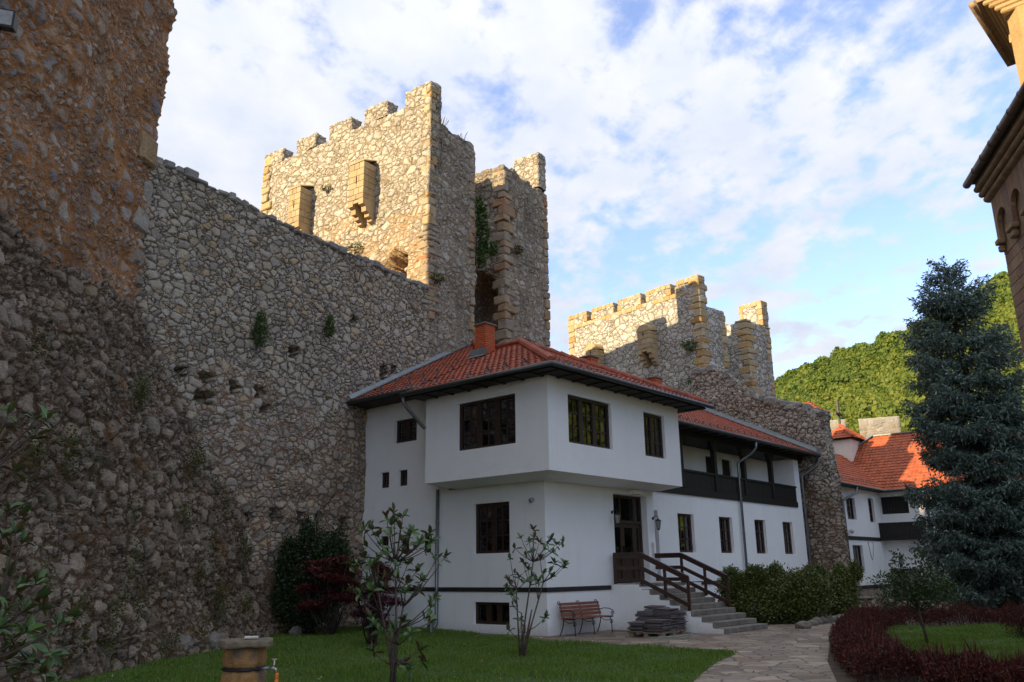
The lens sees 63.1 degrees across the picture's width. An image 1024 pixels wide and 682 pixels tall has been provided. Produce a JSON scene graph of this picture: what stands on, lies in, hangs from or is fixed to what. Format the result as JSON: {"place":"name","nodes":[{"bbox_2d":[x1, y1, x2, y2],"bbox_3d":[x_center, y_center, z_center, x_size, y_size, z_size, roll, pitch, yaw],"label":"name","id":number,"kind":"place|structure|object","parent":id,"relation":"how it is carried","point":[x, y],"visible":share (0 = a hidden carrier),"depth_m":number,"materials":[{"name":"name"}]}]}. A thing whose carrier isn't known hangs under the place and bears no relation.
{"place":"outdoors","nodes":[
{"label":"outdoors","id":0,"kind":"place"},
{"bbox_2d":[47,625,736,681],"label":"lawn","id":1,"kind":"structure","parent":0,"point":[491,662],"depth_m":15.66,"materials":[{"name":"plant"}]},
{"bbox_2d":[0,400,82,681],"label":"magnolia tree","id":2,"kind":"object","parent":1,"relation":"on","point":[9,571],"visible":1,"depth_m":8.24,"materials":[{"name":"green plant"}]},
{"bbox_2d":[207,631,222,650],"bbox_3d":[-7.004,7.093,19.538,0.519,0.541,0.589,-7,-6,-23],"label":"boulder","id":3,"kind":"object","parent":1,"relation":"on","point":[214,638],"visible":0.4,"depth_m":19.37,"materials":[{"name":"stone"}]},
{"bbox_2d":[218,637,272,681],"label":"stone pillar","id":4,"kind":"structure","parent":1,"relation":"on","point":[244,660],"depth_m":6.96,"materials":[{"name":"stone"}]},
{"bbox_2d":[244,636,258,638],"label":"white slab","id":5,"kind":"object","parent":4,"relation":"on","point":[250,637],"depth_m":7.09,"materials":[{"name":"stone"}]},
{"bbox_2d":[260,659,277,672],"bbox_3d":[-2.047,2.741,7.031,0.151,0.116,0.033,-1,-15,0],"label":"water tap","id":6,"kind":"object","parent":4,"relation":"attached to","point":[268,668],"visible":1,"depth_m":7.02,"materials":[{"name":"metal"}]},
{"bbox_2d":[289,626,301,635],"bbox_3d":[-6.219,8.350,23.922,0.338,0.353,0.348,-8,-17,25],"label":"boulder","id":7,"kind":"object","parent":1,"relation":"on","point":[293,630],"visible":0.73,"depth_m":23.84,"materials":[{"name":"stone"}]},
{"bbox_2d":[266,515,362,634],"bbox_3d":[-5.924,7.077,24.688,3.137,3.811,1.649,-1,-15,0],"label":"dark shrub","id":8,"kind":"object","parent":1,"relation":"on","point":[286,590],"visible":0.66,"depth_m":24.63,"materials":[{"name":"green plant"}]},
{"bbox_2d":[291,554,367,635],"bbox_3d":[-5.209,7.228,23.605,2.048,2.316,1.987,-10,-18,29],"label":"japanese maple","id":9,"kind":"object","parent":1,"relation":"on","point":[332,594],"visible":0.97,"depth_m":23.43,"materials":[{"name":"red plant"}]},
{"bbox_2d":[346,586,393,645],"bbox_3d":[-3.367,6.719,20.390,1.197,1.540,1.202,10,-19,-34],"label":"japanese maple","id":10,"kind":"object","parent":1,"relation":"on","point":[358,613],"visible":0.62,"depth_m":20.28,"materials":[{"name":"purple plant"}]},
{"bbox_2d":[340,561,405,630],"bbox_3d":[-4.136,7.628,24.835,2.108,2.180,1.905,7,-17,-26],"label":"japanese maple","id":11,"kind":"object","parent":1,"relation":"on","point":[382,566],"visible":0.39,"depth_m":24.90,"materials":[{"name":"red plant"}]},
{"bbox_2d":[90,633,675,678],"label":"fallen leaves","id":12,"kind":"object","parent":1,"relation":"on","point":[386,658],"visible":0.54,"depth_m":16.05,"materials":[{"name":"brown plant"}]},
{"bbox_2d":[340,502,451,681],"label":"magnolia tree","id":13,"kind":"object","parent":1,"relation":"on","point":[394,632],"visible":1,"depth_m":12.67,"materials":[{"name":"green plant"}]},
{"bbox_2d":[428,623,433,632],"bbox_3d":[-2.337,8.303,24.111,0.160,0.300,0.156,-1,-15,0],"label":"pipe stub","id":14,"kind":"object","parent":1,"relation":"on","point":[431,627],"visible":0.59,"depth_m":24.06,"materials":[{"name":"metal"}]},
{"bbox_2d":[503,524,569,656],"bbox_3d":[0.523,5.198,17.500,1.444,2.707,1.250,-1,-15,0],"label":"magnolia tree","id":15,"kind":"object","parent":1,"relation":"on","point":[522,649],"visible":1,"depth_m":17.43,"materials":[{"name":"green plant"}]},
{"bbox_2d":[156,0,1019,378],"label":"sky","id":16,"kind":"structure","parent":0,"point":[809,160],"materials":[{"name":"blue"}]},
{"bbox_2d":[469,621,836,681],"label":"path","id":17,"kind":"structure","parent":0,"point":[805,659],"depth_m":18.38,"materials":[{"name":"stone"}]},
{"bbox_2d":[557,599,613,635],"bbox_3d":[2.061,7.695,23.228,0.655,0.900,1.846,-14,-20,39],"label":"garden bench","id":18,"kind":"object","parent":17,"relation":"on","point":[580,606],"visible":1,"depth_m":23.26,"materials":[{"name":"wood"}]},
{"bbox_2d":[628,629,686,636],"bbox_3d":[3.909,7.822,22.339,1.000,0.124,1.600,-11,-18,32],"label":"pallet","id":19,"kind":"object","parent":17,"relation":"on","point":[663,634],"visible":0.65,"depth_m":21.94,"materials":[{"name":"brown wood"}]},
{"bbox_2d":[645,630,670,632],"bbox_3d":[3.823,7.606,21.857,0.511,0.039,0.517,-12,-19,34],"label":"slate slab","id":20,"kind":"object","parent":19,"relation":"on","point":[659,631],"depth_m":21.66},
{"bbox_2d":[643,629,670,630],"bbox_3d":[3.793,7.569,21.847,0.544,0.034,0.567,-11,-19,33],"label":"slate slab","id":21,"kind":"object","parent":20,"relation":"on","point":[654,630],"depth_m":21.68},
{"bbox_2d":[647,628,670,629],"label":"slate slab","id":22,"kind":"object","parent":21,"relation":"on","point":[658,628],"depth_m":21.64,"materials":[{"name":"stone"}]},
{"bbox_2d":[644,626,670,628],"bbox_3d":[3.818,7.488,21.836,0.542,0.041,0.492,-11,-19,33],"label":"slate slab","id":23,"kind":"object","parent":22,"relation":"on","point":[662,627],"depth_m":21.68,"materials":[{"name":"stone"}]},
{"bbox_2d":[645,625,668,626],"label":"slate slab","id":24,"kind":"object","parent":23,"relation":"on","point":[654,625],"depth_m":21.65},
{"bbox_2d":[645,623,670,625],"bbox_3d":[3.830,7.416,21.833,0.491,0.038,0.514,-12,-19,36],"label":"slate slab","id":25,"kind":"object","parent":24,"relation":"on","point":[659,624],"depth_m":21.63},
{"bbox_2d":[646,622,670,623],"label":"slate slab","id":26,"kind":"object","parent":25,"relation":"on","point":[657,623],"depth_m":21.72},
{"bbox_2d":[644,620,668,622],"bbox_3d":[3.810,7.351,21.883,0.499,0.039,0.584,-11,-18,32],"label":"slate slab","id":27,"kind":"object","parent":26,"relation":"on","point":[657,621],"depth_m":21.63,"materials":[{"name":"stone"}]},
{"bbox_2d":[646,619,671,620],"bbox_3d":[3.848,7.314,21.878,0.486,0.040,0.598,-11,-19,34],"label":"slate slab","id":28,"kind":"object","parent":27,"relation":"on","point":[658,619],"depth_m":21.74,"materials":[{"name":"stone"}]},
{"bbox_2d":[647,632,692,637],"bbox_3d":[4.279,7.777,22.039,0.569,0.028,2.018,-12,-19,34],"label":"garden hose","id":29,"kind":"object","parent":17,"relation":"on","point":[672,636],"visible":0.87,"depth_m":21.61,"materials":[{"name":"rubber"}]},
{"bbox_2d":[611,552,767,633],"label":"entrance stairs","id":30,"kind":"structure","parent":17,"relation":"on","point":[707,615],"depth_m":24.41,"materials":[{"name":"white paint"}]},
{"bbox_2d":[830,419,845,430],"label":"battlement","id":31,"kind":"object","parent":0,"point":[833,424],"visible":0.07,"depth_m":73.26,"materials":[{"name":"stone"}]},
{"bbox_2d":[858,416,901,437],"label":"battlement","id":32,"kind":"object","parent":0,"point":[877,426],"visible":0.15,"depth_m":71.85,"materials":[{"name":"stone"}]},
{"bbox_2d":[828,611,1021,681],"bbox_3d":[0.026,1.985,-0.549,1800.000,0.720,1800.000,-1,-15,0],"label":"ground","id":33,"kind":"structure","parent":0,"point":[839,674],"depth_m":13.82,"materials":[{"name":"soil"}]},
{"bbox_2d":[0,0,288,681],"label":"stone tower","id":34,"kind":"structure","parent":33,"relation":"on","point":[82,89],"depth_m":18.70,"materials":[{"name":"stone"}]},
{"bbox_2d":[0,8,17,32],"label":"flood light","id":35,"kind":"object","parent":34,"relation":"attached to","point":[8,20],"visible":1,"depth_m":16.73,"materials":[{"name":"black metal"}]},
{"bbox_2d":[0,331,286,677],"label":"dry grass","id":36,"kind":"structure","parent":34,"relation":"attached to","point":[100,535],"depth_m":17.55,"materials":[{"name":"plant"}]},
{"bbox_2d":[17,316,283,680],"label":"moss","id":37,"kind":"object","parent":34,"relation":"attached to","point":[144,387],"visible":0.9,"depth_m":17.14,"materials":[{"name":"plant"}]},
{"bbox_2d":[178,633,192,648],"bbox_3d":[-7.414,6.802,18.478,0.596,0.613,0.684,23,-31,-30],"label":"boulder","id":38,"kind":"object","parent":33,"relation":"on","point":[188,640],"visible":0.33,"depth_m":18.41,"materials":[{"name":"stone"}]},
{"bbox_2d":[136,156,429,628],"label":"curtain wall","id":39,"kind":"structure","parent":33,"relation":"on","point":[280,421],"depth_m":25.91,"materials":[{"name":"stone"}]},
{"bbox_2d":[251,310,271,348],"bbox_3d":[-7.697,-0.363,25.579,0.652,1.272,0.593,-1,-15,0],"label":"wall plant","id":40,"kind":"object","parent":39,"relation":"attached to","point":[258,331],"visible":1,"depth_m":25.52,"materials":[{"name":"green plant"}]},
{"bbox_2d":[323,314,335,338],"bbox_3d":[-6.183,-0.491,28.207,0.479,0.869,0.396,-1,-15,0],"label":"wall plant","id":41,"kind":"object","parent":39,"relation":"attached to","point":[330,320],"visible":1,"depth_m":28.17,"materials":[{"name":"green plant"}]},
{"bbox_2d":[260,81,550,489],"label":"gate tower","id":42,"kind":"structure","parent":33,"relation":"on","point":[408,185],"depth_m":37.44,"materials":[{"name":"stone"}]},
{"bbox_2d":[321,183,331,192],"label":"wall weed","id":43,"kind":"object","parent":42,"relation":"attached to","point":[325,188],"depth_m":38.73,"materials":[{"name":"green plant"}]},
{"bbox_2d":[348,241,363,254],"bbox_3d":[-6.761,-4.082,36.572,1.180,0.651,0.715,-1,-15,0],"label":"wall weed","id":44,"kind":"object","parent":42,"relation":"attached to","point":[351,246],"depth_m":36.50,"materials":[{"name":"green plant"}]},
{"bbox_2d":[430,272,445,285],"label":"wall weed","id":45,"kind":"object","parent":42,"relation":"attached to","point":[440,279],"depth_m":33.89,"materials":[{"name":"green plant"}]},
{"bbox_2d":[475,193,497,270],"bbox_3d":[-1.117,-4.846,37.118,1.165,3.729,0.695,5,-16,-19],"label":"ivy","id":46,"kind":"object","parent":42,"relation":"attached to","point":[483,244],"visible":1,"depth_m":36.96,"materials":[{"name":"green plant"}]},
{"bbox_2d":[513,245,524,254],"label":"wall weed","id":47,"kind":"object","parent":42,"relation":"attached to","point":[520,251],"depth_m":39.26,"materials":[{"name":"green plant"}]},
{"bbox_2d":[346,321,820,635],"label":"guest house","id":48,"kind":"structure","parent":33,"relation":"on","point":[506,441],"depth_m":25.56,"materials":[{"name":"white paint"}]},
{"bbox_2d":[382,472,388,487],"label":"window","id":49,"kind":"structure","parent":48,"relation":"in","point":[385,480],"depth_m":28.25,"materials":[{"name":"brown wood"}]},
{"bbox_2d":[382,536,388,553],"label":"window","id":50,"kind":"structure","parent":48,"relation":"in","point":[385,538],"depth_m":27.65,"materials":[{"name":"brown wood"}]},
{"bbox_2d":[401,470,406,485],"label":"window","id":51,"kind":"structure","parent":48,"relation":"in","point":[403,473],"depth_m":27.65,"materials":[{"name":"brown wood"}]},
{"bbox_2d":[402,535,408,553],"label":"window","id":52,"kind":"structure","parent":48,"relation":"in","point":[407,547],"depth_m":27.00,"materials":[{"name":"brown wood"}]},
{"bbox_2d":[397,418,416,442],"bbox_3d":[-3.461,3.018,27.967,1.100,0.770,0.080,-14,-20,39],"label":"window","id":53,"kind":"structure","parent":48,"relation":"in","point":[406,429],"depth_m":27.99,"materials":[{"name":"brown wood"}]},
{"bbox_2d":[425,535,430,552],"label":"window","id":54,"kind":"structure","parent":48,"relation":"in","point":[429,550],"depth_m":26.29,"materials":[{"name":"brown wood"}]},
{"bbox_2d":[460,394,515,450],"bbox_3d":[-0.676,2.394,24.213,2.300,1.413,0.080,-14,-20,39],"label":"window","id":55,"kind":"structure","parent":48,"relation":"in","point":[489,422],"depth_m":24.24,"materials":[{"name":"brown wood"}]},
{"bbox_2d":[476,502,509,553],"bbox_3d":[-0.516,5.519,24.621,1.431,1.450,0.080,-14,-20,39],"label":"window","id":56,"kind":"structure","parent":48,"relation":"in","point":[492,519],"depth_m":24.65,"materials":[{"name":"brown wood"}]},
{"bbox_2d":[476,602,509,624],"bbox_3d":[-0.505,7.834,24.000,1.404,0.612,0.080,-14,-20,39],"label":"window","id":57,"kind":"structure","parent":48,"relation":"in","point":[496,613],"depth_m":24.03,"materials":[{"name":"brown wood"}]},
{"bbox_2d":[568,395,609,448],"bbox_3d":[2.165,2.372,24.138,0.080,1.370,2.116,-14,-20,39],"label":"window","id":58,"kind":"structure","parent":48,"relation":"in","point":[588,420],"depth_m":24.20,"materials":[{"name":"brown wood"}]},
{"bbox_2d":[611,509,620,524],"bbox_3d":[3.190,5.401,25.591,0.291,0.480,0.210,-14,-20,39],"label":"wall lantern","id":59,"kind":"object","parent":48,"relation":"attached to","point":[617,517],"depth_m":25.50,"materials":[{"name":"glass"}]},
{"bbox_2d":[613,495,644,582],"bbox_3d":[3.587,6.275,26.444,0.140,2.700,1.900,-14,-20,39],"label":"entrance door","id":60,"kind":"structure","parent":48,"relation":"in","point":[628,534],"depth_m":26.65,"materials":[{"name":"brown wood"}]},
{"bbox_2d":[643,413,663,458],"bbox_3d":[4.443,3.036,26.638,0.080,1.385,1.232,-14,-20,39],"label":"window","id":61,"kind":"structure","parent":48,"relation":"in","point":[652,423],"depth_m":26.71,"materials":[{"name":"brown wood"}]},
{"bbox_2d":[652,516,660,529],"bbox_3d":[4.731,5.944,27.255,0.291,0.480,0.210,-14,-20,39],"label":"wall lantern","id":62,"kind":"object","parent":48,"relation":"attached to","point":[658,523],"depth_m":27.17,"materials":[{"name":"black metal"}]},
{"bbox_2d":[677,514,692,552],"bbox_3d":[6.242,7.129,30.919,0.290,1.390,1.170,-14,-20,39],"label":"window","id":63,"kind":"structure","parent":48,"relation":"in","point":[684,520],"depth_m":30.99,"materials":[{"name":"black glass"}]},
{"bbox_2d":[705,457,710,472],"bbox_3d":[8.447,5.868,35.708,0.070,1.795,0.840,-14,-20,39],"label":"gallery door","id":64,"kind":"structure","parent":48,"relation":"in","point":[708,462],"depth_m":35.83,"materials":[{"name":"brown wood"}]},
{"bbox_2d":[719,517,731,552],"bbox_3d":[8.302,7.726,33.177,0.290,1.390,1.100,-14,-20,39],"label":"window","id":65,"kind":"structure","parent":48,"relation":"in","point":[724,525],"depth_m":33.25,"materials":[{"name":"black glass"}]},
{"bbox_2d":[722,460,729,475],"bbox_3d":[9.422,6.151,36.778,0.070,1.795,0.890,-14,-20,39],"label":"gallery door","id":66,"kind":"structure","parent":48,"relation":"in","point":[725,464],"depth_m":36.98,"materials":[{"name":"brown wood"}]},
{"bbox_2d":[754,520,765,553],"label":"window","id":67,"kind":"structure","parent":48,"relation":"in","point":[759,532],"depth_m":35.50,"materials":[{"name":"black glass"}]},
{"bbox_2d":[782,522,792,553],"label":"window","id":68,"kind":"structure","parent":48,"relation":"in","point":[786,525],"depth_m":37.53,"materials":[{"name":"black glass"}]},
{"bbox_2d":[568,274,775,397],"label":"gate tower","id":69,"kind":"structure","parent":33,"relation":"on","point":[641,335],"depth_m":49.46,"materials":[{"name":"yellow stone"}]},
{"bbox_2d":[679,340,697,352],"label":"wall weed","id":70,"kind":"object","parent":69,"relation":"attached to","point":[688,344],"depth_m":46.75,"materials":[{"name":"green plant"}]},
{"bbox_2d":[714,562,809,624],"bbox_3d":[7.969,8.277,26.932,2.853,2.272,2.529,5,-17,-21],"label":"hedge bush","id":71,"kind":"object","parent":33,"relation":"on","point":[748,591],"visible":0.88,"depth_m":26.42,"materials":[{"name":"green plant"}]},
{"bbox_2d":[689,364,851,612],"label":"ruined wall","id":72,"kind":"structure","parent":33,"relation":"on","point":[726,391],"depth_m":39.84,"materials":[{"name":"stone"}]},
{"bbox_2d":[795,621,810,628],"bbox_3d":[8.431,8.265,24.189,0.457,0.297,0.377,-1,-15,0],"label":"edging stone","id":73,"kind":"object","parent":33,"relation":"on","point":[802,625],"visible":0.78,"depth_m":24.07,"materials":[{"name":"stone"}]},
{"bbox_2d":[767,560,839,623],"bbox_3d":[9.189,8.195,26.868,2.378,2.278,2.292,-1,-15,0],"label":"hedge bush","id":74,"kind":"object","parent":33,"relation":"on","point":[814,592],"visible":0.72,"depth_m":26.45,"materials":[{"name":"green plant"}]},
{"bbox_2d":[808,620,818,625],"bbox_3d":[9.100,8.575,25.288,0.384,0.218,0.268,-10,-18,30],"label":"edging stone","id":75,"kind":"object","parent":33,"relation":"on","point":[814,623],"visible":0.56,"depth_m":25.18,"materials":[{"name":"stone"}]},
{"bbox_2d":[811,617,822,624],"bbox_3d":[9.430,8.695,25.825,0.379,0.304,0.472,-7,-17,22],"label":"edging stone","id":76,"kind":"object","parent":33,"relation":"on","point":[819,620],"visible":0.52,"depth_m":25.69,"materials":[{"name":"stone"}]},
{"bbox_2d":[819,616,827,623],"bbox_3d":[9.753,8.834,26.295,0.368,0.317,0.496,7,-17,-27],"label":"edging stone","id":77,"kind":"object","parent":33,"relation":"on","point":[823,618],"visible":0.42,"depth_m":26.13,"materials":[{"name":"stone"}]},
{"bbox_2d":[824,615,833,622],"bbox_3d":[10.033,8.945,26.734,0.486,0.298,0.375,8,-18,-28],"label":"edging stone","id":78,"kind":"object","parent":33,"relation":"on","point":[831,619],"visible":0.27,"depth_m":26.61,"materials":[{"name":"stone"}]},
{"bbox_2d":[812,558,864,615],"bbox_3d":[11.027,8.623,28.708,2.119,2.212,2.055,-13,-20,37],"label":"hedge bush","id":79,"kind":"object","parent":33,"relation":"on","point":[843,577],"visible":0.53,"depth_m":28.39,"materials":[{"name":"green plant"}]},
{"bbox_2d":[827,600,922,681],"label":"barberry hedge","id":80,"kind":"object","parent":33,"relation":"on","point":[859,640],"visible":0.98,"depth_m":13.58,"materials":[{"name":"red plant"}]},
{"bbox_2d":[857,596,898,608],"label":"wall","id":81,"kind":"structure","parent":33,"relation":"on","point":[872,601],"depth_m":33.71,"materials":[{"name":"stone"}]},
{"bbox_2d":[835,431,1023,600],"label":"courtyard house","id":82,"kind":"structure","parent":33,"relation":"on","point":[878,472],"depth_m":52.96,"materials":[{"name":"white paint"}]},
{"bbox_2d":[804,401,823,409],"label":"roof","id":83,"kind":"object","parent":82,"relation":"on","point":[812,404],"visible":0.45,"depth_m":49.33,"materials":[{"name":"orange tile"}]},
{"bbox_2d":[831,400,865,461],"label":"belfry","id":84,"kind":"object","parent":82,"relation":"on","point":[846,441],"visible":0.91,"depth_m":58.80,"materials":[{"name":"paint"}]},
{"bbox_2d":[846,498,853,519],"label":"window","id":85,"kind":"structure","parent":82,"relation":"in","point":[849,504],"depth_m":50.60,"materials":[{"name":"black glass"}]},
{"bbox_2d":[852,545,862,569],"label":"window","id":86,"kind":"structure","parent":82,"relation":"in","point":[856,548],"depth_m":50.14,"materials":[{"name":"black glass"}]},
{"bbox_2d":[868,498,872,521],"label":"window","id":87,"kind":"structure","parent":82,"relation":"in","point":[869,500],"depth_m":53.19,"materials":[{"name":"black glass"}]},
{"bbox_2d":[880,598,1023,625],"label":"barberry hedge","id":88,"kind":"object","parent":33,"relation":"on","point":[935,615],"visible":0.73,"depth_m":24.39,"materials":[{"name":"red plant"}]},
{"bbox_2d":[898,600,1020,610],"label":"wall","id":89,"kind":"structure","parent":33,"relation":"on","point":[941,604],"depth_m":37.12,"materials":[{"name":"stone"}]},
{"bbox_2d":[897,255,1023,608],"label":"blue spruce","id":90,"kind":"object","parent":33,"relation":"on","point":[987,512],"visible":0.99,"depth_m":39.27,"materials":[{"name":"green plant"}]},
{"bbox_2d":[913,635,1023,681],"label":"barberry hedge","id":91,"kind":"object","parent":33,"relation":"on","point":[964,665],"visible":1,"depth_m":11.65,"materials":[{"name":"red plant"}]},
{"bbox_2d":[963,82,1023,358],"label":"stone church","id":92,"kind":"structure","parent":33,"relation":"on","point":[995,176],"depth_m":17.19,"materials":[{"name":"beige stone"}]},
{"bbox_2d":[968,0,1023,86],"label":"church dome drum","id":93,"kind":"object","parent":92,"relation":"on","point":[1001,22],"visible":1,"depth_m":18.49,"materials":[{"name":"stone"}]},
{"bbox_2d":[999,594,1023,636],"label":"barberry hedge","id":94,"kind":"object","parent":33,"relation":"on","point":[1014,624],"visible":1,"depth_m":20.29,"materials":[{"name":"red plant"}]},
{"bbox_2d":[1000,592,1022,608],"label":"shrub","id":95,"kind":"object","parent":33,"relation":"on","point":[1015,602],"visible":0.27,"depth_m":36.80,"materials":[{"name":"green plant"}]},
{"bbox_2d":[885,622,1023,681],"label":"lawn","id":96,"kind":"structure","parent":0,"point":[964,641],"depth_m":19.39,"materials":[{"name":"plant"}]},
{"bbox_2d":[865,548,965,643],"bbox_3d":[8.957,5.679,18.487,2.081,2.182,1.148,-1,-15,0],"label":"young tree","id":97,"kind":"object","parent":96,"relation":"on","point":[920,585],"visible":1,"depth_m":18.48,"materials":[{"name":"green plant"}]},
{"label":"slate slab","id":98,"kind":"object","parent":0,"visible":0},
{"bbox_2d":[629,623,646,624],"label":"slate slab","id":99,"kind":"object","parent":98,"relation":"on","point":[636,624],"depth_m":21.95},
{"bbox_2d":[627,621,645,623],"bbox_3d":[3.415,7.463,22.131,0.525,0.043,0.564,-11,-18,32],"label":"slate slab","id":100,"kind":"object","parent":99,"relation":"on","point":[642,622],"depth_m":21.98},
{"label":"slate slab","id":101,"kind":"object","parent":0,"visible":0},
{"bbox_2d":[653,615,678,616],"bbox_3d":[4.128,7.368,22.357,0.528,0.039,0.511,-11,-18,32],"label":"slate slab","id":102,"kind":"object","parent":101,"relation":"on","point":[667,616],"depth_m":22.17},
{"bbox_2d":[653,614,677,615],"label":"slate slab","id":103,"kind":"object","parent":102,"relation":"on","point":[664,614],"depth_m":22.14,"materials":[{"name":"stone"}]},
{"bbox_2d":[653,612,677,613],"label":"slate slab","id":104,"kind":"object","parent":103,"relation":"on","point":[666,613],"depth_m":22.17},
{"bbox_2d":[654,611,677,612],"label":"slate slab","id":105,"kind":"object","parent":104,"relation":"on","point":[666,611],"depth_m":22.12,"materials":[{"name":"stone"}]},
{"label":"slate slab","id":106,"kind":"object","parent":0,"visible":0},
{"bbox_2d":[637,612,655,613],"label":"slate slab","id":107,"kind":"object","parent":106,"relation":"on","point":[645,612],"depth_m":22.39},
{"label":"slate slab","id":108,"kind":"object","parent":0,"visible":0},
{"bbox_2d":[653,608,678,609],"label":"slate slab","id":109,"kind":"object","parent":108,"relation":"on","point":[664,608],"depth_m":22.23,"materials":[{"name":"stone"}]},
{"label":"slate slab","id":110,"kind":"object","parent":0,"visible":0},
{"bbox_2d":[644,607,669,608],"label":"slate slab","id":111,"kind":"object","parent":110,"relation":"on","point":[655,607],"depth_m":22.89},
{"bbox_2d":[644,605,665,606],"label":"slate slab","id":112,"kind":"object","parent":111,"relation":"on","point":[655,606],"depth_m":23.06,"materials":[{"name":"stone"}]},
{"bbox_3d":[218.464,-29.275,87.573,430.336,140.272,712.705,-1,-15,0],"label":"hill","id":113,"kind":"structure","parent":0,"visible":0},
{"bbox_2d":[775,271,1023,434],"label":"forest","id":114,"kind":"object","parent":113,"relation":"on","point":[862,380],"visible":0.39,"depth_m":269.04,"materials":[{"name":"green plant"}]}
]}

